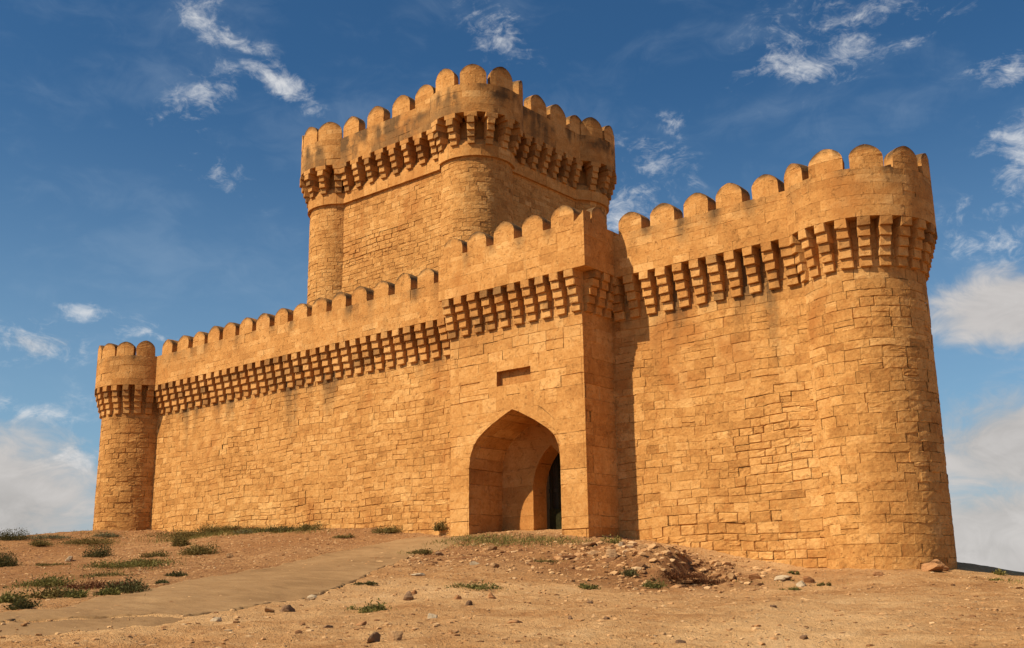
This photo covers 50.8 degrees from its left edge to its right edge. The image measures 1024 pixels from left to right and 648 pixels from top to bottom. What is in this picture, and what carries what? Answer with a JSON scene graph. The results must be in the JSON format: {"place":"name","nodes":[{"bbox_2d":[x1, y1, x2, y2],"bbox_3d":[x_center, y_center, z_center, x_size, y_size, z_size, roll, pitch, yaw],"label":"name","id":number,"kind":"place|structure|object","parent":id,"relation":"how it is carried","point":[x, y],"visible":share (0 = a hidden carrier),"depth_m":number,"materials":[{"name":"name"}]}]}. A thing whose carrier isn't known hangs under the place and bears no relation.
{"place":"outdoors","nodes":[
{"label":"outdoors","id":0,"kind":"place"},
{"bbox_2d":[0,616,181,635],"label":"path","id":1,"kind":"structure","parent":0,"point":[51,627],"depth_m":12.23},
{"bbox_2d":[0,536,463,622],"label":"path","id":2,"kind":"structure","parent":0,"point":[323,573],"depth_m":17.31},
{"bbox_2d":[0,528,1023,647],"bbox_3d":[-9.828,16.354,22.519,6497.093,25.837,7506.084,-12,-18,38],"label":"ground","id":3,"kind":"structure","parent":0,"point":[994,633],"depth_m":14.17,"materials":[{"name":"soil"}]},
{"bbox_2d":[0,544,22,566],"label":"shrub","id":4,"kind":"object","parent":3,"relation":"on","point":[5,560],"visible":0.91,"depth_m":28.64,"materials":[{"name":"green plant"}]},
{"bbox_2d":[0,527,32,540],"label":"shrub","id":5,"kind":"object","parent":3,"relation":"on","point":[10,536],"visible":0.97,"depth_m":36.48,"materials":[{"name":"green plant"}]},
{"bbox_2d":[0,583,33,602],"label":"shrub","id":6,"kind":"object","parent":3,"relation":"on","point":[6,597],"visible":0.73,"depth_m":16.23,"materials":[{"name":"green plant"}]},
{"bbox_2d":[3,595,42,609],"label":"shrub","id":7,"kind":"object","parent":3,"relation":"on","point":[23,603],"visible":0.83,"depth_m":14.95,"materials":[{"name":"green plant"}]},
{"bbox_2d":[27,538,54,545],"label":"shrub","id":8,"kind":"object","parent":3,"relation":"on","point":[40,542],"visible":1,"depth_m":34.88,"materials":[{"name":"green plant"}]},
{"bbox_2d":[10,572,77,586],"bbox_3d":[-8.804,4.810,20.273,1.609,0.291,1.124,-8,-16,25],"label":"shrub","id":9,"kind":"object","parent":3,"relation":"on","point":[45,582],"visible":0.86,"depth_m":20.05,"materials":[{"name":"green plant"}]},
{"bbox_2d":[27,581,71,597],"bbox_3d":[-7.246,4.211,17.075,0.636,0.291,0.722,-12,-18,38],"label":"shrub","id":10,"kind":"object","parent":3,"relation":"on","point":[52,593],"visible":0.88,"depth_m":16.97,"materials":[{"name":"green plant"}]},
{"bbox_2d":[28,533,70,538],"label":"shrub","id":11,"kind":"object","parent":3,"relation":"on","point":[48,536],"visible":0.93,"depth_m":36.34,"materials":[{"name":"green plant"}]},
{"bbox_2d":[30,562,70,565],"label":"shrub","id":12,"kind":"object","parent":3,"relation":"on","point":[43,564],"visible":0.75,"depth_m":27.71,"materials":[{"name":"green plant"}]},
{"bbox_2d":[62,585,89,597],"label":"shrub","id":13,"kind":"object","parent":3,"relation":"on","point":[72,593],"visible":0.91,"depth_m":16.92,"materials":[{"name":"green plant"}]},
{"bbox_2d":[58,577,111,589],"bbox_3d":[-7.426,4.572,18.965,1.044,0.239,1.211,9,-17,-34],"label":"shrub","id":14,"kind":"object","parent":3,"relation":"on","point":[92,585],"visible":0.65,"depth_m":18.77,"materials":[{"name":"green plant"}]},
{"bbox_2d":[55,534,117,544],"bbox_3d":[-13.808,7.039,35.261,2.403,0.352,2.091,-12,-18,38],"label":"shrub","id":15,"kind":"object","parent":3,"relation":"on","point":[88,541],"visible":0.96,"depth_m":35.08,"materials":[{"name":"green plant"}]},
{"bbox_2d":[79,542,116,557],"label":"shrub","id":16,"kind":"object","parent":3,"relation":"on","point":[96,552],"visible":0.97,"depth_m":29.86,"materials":[{"name":"green plant"}]},
{"bbox_2d":[80,570,132,576],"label":"shrub","id":17,"kind":"object","parent":3,"relation":"on","point":[109,574],"visible":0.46,"depth_m":22.81,"materials":[{"name":"green plant"}]},
{"bbox_2d":[93,532,120,536],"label":"shrub","id":18,"kind":"object","parent":3,"relation":"on","point":[109,535],"visible":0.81,"depth_m":36.68,"materials":[{"name":"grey plant"}]},
{"bbox_2d":[93,586,121,595],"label":"shrub","id":19,"kind":"object","parent":3,"relation":"on","point":[107,591],"visible":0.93,"depth_m":17.00,"materials":[{"name":"green plant"}]},
{"bbox_2d":[108,577,141,587],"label":"shrub","id":20,"kind":"object","parent":3,"relation":"on","point":[116,583],"visible":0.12,"depth_m":18.66,"materials":[{"name":"green plant"}]},
{"bbox_2d":[92,340,158,530],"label":"round tower","id":21,"kind":"structure","parent":3,"relation":"on","point":[125,400],"depth_m":39.73,"materials":[{"name":"stone"}]},
{"bbox_2d":[101,574,149,592],"bbox_3d":[-6.314,4.318,17.927,1.016,0.322,0.916,-12,-18,38],"label":"shrub","id":22,"kind":"object","parent":3,"relation":"on","point":[135,586],"visible":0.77,"depth_m":17.78,"materials":[{"name":"green plant"}]},
{"bbox_2d":[78,557,182,568],"bbox_3d":[-8.794,5.558,25.198,2.610,0.302,2.234,-12,-18,38],"label":"shrub","id":23,"kind":"object","parent":3,"relation":"on","point":[124,564],"visible":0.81,"depth_m":24.93,"materials":[{"name":"green plant"}]},
{"bbox_2d":[114,557,180,563],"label":"shrub","id":24,"kind":"object","parent":3,"relation":"on","point":[149,561],"visible":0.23,"depth_m":26.33,"materials":[{"name":"green plant"}]},
{"bbox_2d":[139,549,171,557],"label":"shrub","id":25,"kind":"object","parent":3,"relation":"on","point":[155,554],"visible":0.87,"depth_m":28.49,"materials":[{"name":"green plant"}]},
{"bbox_2d":[154,579,169,583],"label":"shrub","id":26,"kind":"object","parent":3,"relation":"on","point":[161,581],"visible":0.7,"depth_m":19.26,"materials":[{"name":"green plant"}]},
{"bbox_2d":[164,569,187,576],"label":"shrub","id":27,"kind":"object","parent":3,"relation":"on","point":[176,574],"visible":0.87,"depth_m":21.23,"materials":[{"name":"green plant"}]},
{"bbox_2d":[170,532,190,546],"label":"shrub","id":28,"kind":"object","parent":3,"relation":"on","point":[175,542],"visible":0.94,"depth_m":31.61,"materials":[{"name":"green plant"}]},
{"bbox_2d":[139,526,226,537],"bbox_3d":[-10.492,6.891,35.722,3.279,0.370,2.962,-6,-15,20],"label":"shrub","id":29,"kind":"object","parent":3,"relation":"on","point":[187,533],"visible":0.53,"depth_m":35.11,"materials":[{"name":"green plant"}]},
{"bbox_2d":[175,539,221,555],"bbox_3d":[-8.216,5.915,28.620,1.324,0.470,1.498,6,-15,-24],"label":"shrub","id":30,"kind":"object","parent":3,"relation":"on","point":[200,550],"visible":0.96,"depth_m":28.33,"materials":[{"name":"green plant"}]},
{"bbox_2d":[210,617,221,621],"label":"rock","id":31,"kind":"object","parent":3,"relation":"on","point":[217,619],"visible":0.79,"depth_m":12.21,"materials":[{"name":"beige stone"}]},
{"bbox_2d":[197,523,246,531],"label":"shrub","id":32,"kind":"object","parent":3,"relation":"on","point":[219,529],"visible":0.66,"depth_m":35.25,"materials":[{"name":"green plant"}]},
{"bbox_2d":[226,553,233,557],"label":"rock","id":33,"kind":"object","parent":3,"relation":"on","point":[229,555],"visible":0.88,"depth_m":27.20,"materials":[{"name":"beige stone"}]},
{"bbox_2d":[226,526,257,530],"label":"shrub","id":34,"kind":"object","parent":3,"relation":"on","point":[239,529],"visible":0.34,"depth_m":34.81,"materials":[{"name":"green plant"}]},
{"bbox_2d":[231,529,255,533],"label":"shrub","id":35,"kind":"object","parent":3,"relation":"on","point":[243,531],"visible":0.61,"depth_m":33.61,"materials":[{"name":"green plant"}]},
{"bbox_2d":[264,607,274,612],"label":"rock","id":36,"kind":"object","parent":3,"relation":"on","point":[266,609],"visible":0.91,"depth_m":13.63,"materials":[{"name":"brown stone"}]},
{"bbox_2d":[251,523,301,531],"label":"shrub","id":37,"kind":"object","parent":3,"relation":"on","point":[276,529],"visible":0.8,"depth_m":32.87,"materials":[{"name":"green plant"}]},
{"bbox_2d":[281,605,295,611],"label":"rock","id":38,"kind":"object","parent":3,"relation":"on","point":[287,608],"visible":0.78,"depth_m":13.63,"materials":[{"name":"stone"}]},
{"bbox_2d":[150,268,451,535],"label":"curtain wall","id":39,"kind":"structure","parent":3,"relation":"on","point":[335,412],"depth_m":34.16,"materials":[{"name":"stone"}]},
{"bbox_2d":[432,521,446,530],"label":"weed","id":40,"kind":"object","parent":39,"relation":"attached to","point":[438,526],"visible":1,"depth_m":29.77,"materials":[{"name":"green plant"}]},
{"bbox_2d":[296,522,326,530],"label":"shrub","id":41,"kind":"object","parent":3,"relation":"on","point":[307,527],"visible":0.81,"depth_m":32.71,"materials":[{"name":"green plant"}]},
{"bbox_2d":[306,595,316,599],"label":"rock","id":42,"kind":"object","parent":3,"relation":"on","point":[311,597],"visible":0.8,"depth_m":15.25,"materials":[{"name":"beige stone"}]},
{"bbox_2d":[332,533,354,537],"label":"shrub","id":43,"kind":"object","parent":3,"relation":"on","point":[342,536],"visible":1,"depth_m":30.11,"materials":[{"name":"green plant"}]},
{"bbox_2d":[356,621,366,625],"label":"rock","id":44,"kind":"object","parent":3,"relation":"on","point":[363,623],"visible":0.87,"depth_m":11.72,"materials":[{"name":"brown stone"}]},
{"bbox_2d":[351,580,377,585],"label":"shrub","id":45,"kind":"object","parent":3,"relation":"on","point":[366,583],"visible":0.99,"depth_m":17.57,"materials":[{"name":"green plant"}]},
{"bbox_2d":[347,598,389,612],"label":"shrub","id":46,"kind":"object","parent":3,"relation":"on","point":[371,608],"visible":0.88,"depth_m":13.68,"materials":[{"name":"green plant"}]},
{"bbox_2d":[366,632,380,642],"bbox_3d":[-1.305,2.942,10.086,0.092,0.123,0.161,-8,-16,27],"label":"rock","id":47,"kind":"object","parent":3,"relation":"on","point":[374,637],"visible":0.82,"depth_m":10.05,"materials":[{"name":"brown stone"}]},
{"bbox_2d":[372,525,405,532],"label":"shrub","id":48,"kind":"object","parent":3,"relation":"on","point":[389,530],"visible":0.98,"depth_m":30.63,"materials":[{"name":"green plant"}]},
{"bbox_2d":[388,631,402,640],"bbox_3d":[-1.102,2.988,10.236,0.108,0.148,0.140,10,-17,-36],"label":"rock","id":49,"kind":"object","parent":3,"relation":"on","point":[395,635],"visible":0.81,"depth_m":10.20,"materials":[{"name":"brown stone"}]},
{"bbox_2d":[403,591,413,600],"bbox_3d":[-1.451,3.830,15.144,0.146,0.165,0.233,0,-14,-4],"label":"rock","id":50,"kind":"object","parent":3,"relation":"on","point":[408,595],"visible":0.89,"depth_m":15.05,"materials":[{"name":"brown stone"}]},
{"bbox_2d":[410,573,424,575],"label":"rock","id":51,"kind":"object","parent":3,"relation":"on","point":[419,574],"visible":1,"depth_m":19.10,"materials":[{"name":"beige stone"}]},
{"bbox_2d":[406,548,432,553],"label":"shrub","id":52,"kind":"object","parent":3,"relation":"on","point":[424,551],"visible":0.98,"depth_m":24.58,"materials":[{"name":"green plant"}]},
{"bbox_2d":[427,613,437,618],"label":"rock","id":53,"kind":"object","parent":3,"relation":"on","point":[430,615],"visible":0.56,"depth_m":12.64,"materials":[{"name":"beige stone"}]},
{"bbox_2d":[300,64,616,304],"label":"keep","id":54,"kind":"structure","parent":3,"relation":"on","point":[411,186],"depth_m":39.66,"materials":[{"name":"stone"}]},
{"bbox_2d":[465,600,472,605],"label":"rock","id":55,"kind":"object","parent":3,"relation":"on","point":[469,602],"visible":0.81,"depth_m":14.45,"materials":[{"name":"brown stone"}]},
{"bbox_2d":[446,580,503,589],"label":"shrub","id":56,"kind":"object","parent":3,"relation":"on","point":[479,587],"visible":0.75,"depth_m":17.08,"materials":[{"name":"green plant"}]},
{"bbox_2d":[486,545,496,550],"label":"rock","id":57,"kind":"object","parent":3,"relation":"on","point":[490,547],"visible":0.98,"depth_m":24.24,"materials":[{"name":"beige stone"}]},
{"bbox_2d":[488,592,495,598],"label":"rock","id":58,"kind":"object","parent":3,"relation":"on","point":[491,595],"visible":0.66,"depth_m":15.28,"materials":[{"name":"brown stone"}]},
{"bbox_2d":[489,563,498,567],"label":"rock","id":59,"kind":"object","parent":3,"relation":"on","point":[493,565],"visible":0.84,"depth_m":20.47,"materials":[{"name":"beige stone"}]},
{"bbox_2d":[4,525,1021,612],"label":"grass","id":60,"kind":"structure","parent":3,"relation":"on","point":[469,540],"depth_m":25.69,"materials":[{"name":"green plant"}]},
{"bbox_2d":[507,620,521,622],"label":"rock","id":61,"kind":"object","parent":3,"relation":"on","point":[514,621],"visible":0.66,"depth_m":11.88,"materials":[{"name":"brown stone"}]},
{"bbox_2d":[438,205,618,537],"bbox_3d":[1.280,1.978,28.632,4.922,8.902,4.238,-12,-18,38],"label":"gatehouse","id":62,"kind":"object","parent":3,"relation":"on","point":[527,307],"visible":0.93,"depth_m":27.56,"materials":[{"name":"stone"}]},
{"bbox_2d":[549,453,561,528],"bbox_3d":[1.467,4.360,28.255,1.163,2.350,0.142,-10,-17,33],"label":"door","id":63,"kind":"structure","parent":62,"relation":"in","point":[555,471],"depth_m":28.44,"materials":[{"name":"brown wood"}]},
{"bbox_2d":[534,559,561,562],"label":"shrub","id":64,"kind":"object","parent":3,"relation":"on","point":[541,560],"visible":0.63,"depth_m":22.07,"materials":[{"name":"green plant"}]},
{"bbox_2d":[554,555,575,558],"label":"rock","id":65,"kind":"object","parent":3,"relation":"on","point":[566,556],"visible":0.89,"depth_m":22.62,"materials":[{"name":"beige stone"}]},
{"bbox_2d":[581,542,596,546],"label":"rock","id":66,"kind":"object","parent":3,"relation":"on","point":[589,544],"visible":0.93,"depth_m":24.03,"materials":[{"name":"beige stone"}]},
{"bbox_2d":[578,582,600,589],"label":"shrub","id":67,"kind":"object","parent":3,"relation":"on","point":[586,586],"visible":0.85,"depth_m":17.80,"materials":[{"name":"green plant"}]},
{"bbox_2d":[585,550,599,554],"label":"rock","id":68,"kind":"object","parent":3,"relation":"on","point":[592,552],"visible":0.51,"depth_m":23.16,"materials":[{"name":"beige stone"}]},
{"bbox_2d":[599,534,622,543],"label":"grass tuft","id":69,"kind":"object","parent":3,"relation":"on","point":[616,540],"visible":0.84,"depth_m":24.48,"materials":[{"name":"green plant"}]},
{"bbox_2d":[606,549,617,557],"bbox_3d":[2.011,4.668,21.773,0.232,0.252,0.205,0,-14,-3],"label":"rock","id":70,"kind":"object","parent":3,"relation":"on","point":[610,553],"visible":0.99,"depth_m":21.70,"materials":[{"name":"beige stone"}]},
{"bbox_2d":[618,567,638,576],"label":"shrub","id":71,"kind":"object","parent":3,"relation":"on","point":[630,572],"visible":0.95,"depth_m":20.61,"materials":[{"name":"green plant"}]},
{"bbox_2d":[637,544,647,548],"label":"rock","id":72,"kind":"object","parent":3,"relation":"on","point":[642,546],"visible":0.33,"depth_m":22.86,"materials":[{"name":"beige stone"}]},
{"bbox_2d":[637,575,667,588],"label":"shrub","id":73,"kind":"object","parent":3,"relation":"on","point":[654,585],"visible":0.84,"depth_m":19.73,"materials":[{"name":"green plant"}]},
{"bbox_2d":[675,640,685,642],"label":"rock","id":74,"kind":"object","parent":3,"relation":"on","point":[679,641],"visible":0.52,"depth_m":9.90,"materials":[{"name":"brown stone"}]},
{"bbox_2d":[656,570,711,578],"bbox_3d":[3.087,4.835,20.909,1.496,0.214,1.229,-5,-15,16],"label":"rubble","id":75,"kind":"object","parent":3,"relation":"on","point":[673,575],"visible":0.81,"depth_m":20.64,"materials":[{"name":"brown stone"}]},
{"bbox_2d":[684,575,730,584],"bbox_3d":[3.679,5.012,21.217,0.897,0.226,1.167,5,-15,-23],"label":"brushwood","id":76,"kind":"object","parent":3,"relation":"on","point":[702,580],"visible":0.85,"depth_m":21.01,"materials":[{"name":"brown plant"}]},
{"bbox_2d":[611,174,828,567],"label":"curtain wall","id":77,"kind":"structure","parent":3,"relation":"on","point":[716,443],"depth_m":25.09,"materials":[{"name":"stone"}]},
{"bbox_2d":[727,572,735,580],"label":"rock","id":78,"kind":"object","parent":3,"relation":"on","point":[731,576],"visible":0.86,"depth_m":21.53,"materials":[{"name":"beige stone"}]},
{"bbox_2d":[748,573,760,579],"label":"rock","id":79,"kind":"object","parent":3,"relation":"on","point":[753,576],"visible":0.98,"depth_m":21.07,"materials":[{"name":"brown stone"}]},
{"bbox_2d":[774,575,791,580],"bbox_3d":[5.222,4.911,20.812,0.348,0.132,0.468,-7,-15,24],"label":"rock","id":80,"kind":"object","parent":3,"relation":"on","point":[782,577],"visible":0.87,"depth_m":20.68,"materials":[{"name":"beige stone"}]},
{"bbox_2d":[779,586,801,589],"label":"shrub","id":81,"kind":"object","parent":3,"relation":"on","point":[794,588],"visible":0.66,"depth_m":19.30,"materials":[{"name":"green plant"}]},
{"bbox_2d":[796,581,805,586],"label":"rock","id":82,"kind":"object","parent":3,"relation":"on","point":[800,583],"visible":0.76,"depth_m":19.96,"materials":[{"name":"beige stone"}]},
{"bbox_2d":[799,635,807,639],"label":"rock","id":83,"kind":"object","parent":3,"relation":"on","point":[803,637],"visible":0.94,"depth_m":10.14,"materials":[{"name":"beige stone"}]},
{"bbox_2d":[803,576,814,582],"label":"rock","id":84,"kind":"object","parent":3,"relation":"on","point":[807,579],"visible":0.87,"depth_m":20.42,"materials":[{"name":"brown stone"}]},
{"bbox_2d":[816,582,830,585],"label":"shrub","id":85,"kind":"object","parent":3,"relation":"on","point":[823,584],"visible":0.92,"depth_m":19.70,"materials":[{"name":"green plant"}]},
{"bbox_2d":[784,144,957,569],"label":"round tower","id":86,"kind":"structure","parent":3,"relation":"on","point":[862,233],"depth_m":22.76,"materials":[{"name":"stone"}]},
{"bbox_2d":[872,571,883,575],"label":"rock","id":87,"kind":"object","parent":3,"relation":"on","point":[876,573],"visible":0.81,"depth_m":20.45,"materials":[{"name":"brown stone"}]},
{"bbox_2d":[921,563,943,571],"bbox_3d":[8.163,4.755,20.944,0.397,0.237,0.560,2,-14,-11],"label":"rock","id":88,"kind":"object","parent":3,"relation":"on","point":[934,567],"visible":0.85,"depth_m":20.81,"materials":[{"name":"stone"}]},
{"bbox_2d":[930,559,948,570],"bbox_3d":[8.355,4.743,21.216,0.461,0.234,0.216,-5,-15,16],"label":"rock","id":89,"kind":"object","parent":3,"relation":"on","point":[945,567],"visible":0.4,"depth_m":21.13,"materials":[{"name":"beige stone"}]},
{"bbox_2d":[991,568,1006,574],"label":"grass tuft","id":90,"kind":"object","parent":3,"relation":"on","point":[996,572],"visible":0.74,"depth_m":22.02,"materials":[{"name":"green plant"}]},
{"bbox_2d":[0,0,1023,571],"label":"sky","id":91,"kind":"structure","parent":0,"point":[150,150],"materials":[{"name":"blue"}]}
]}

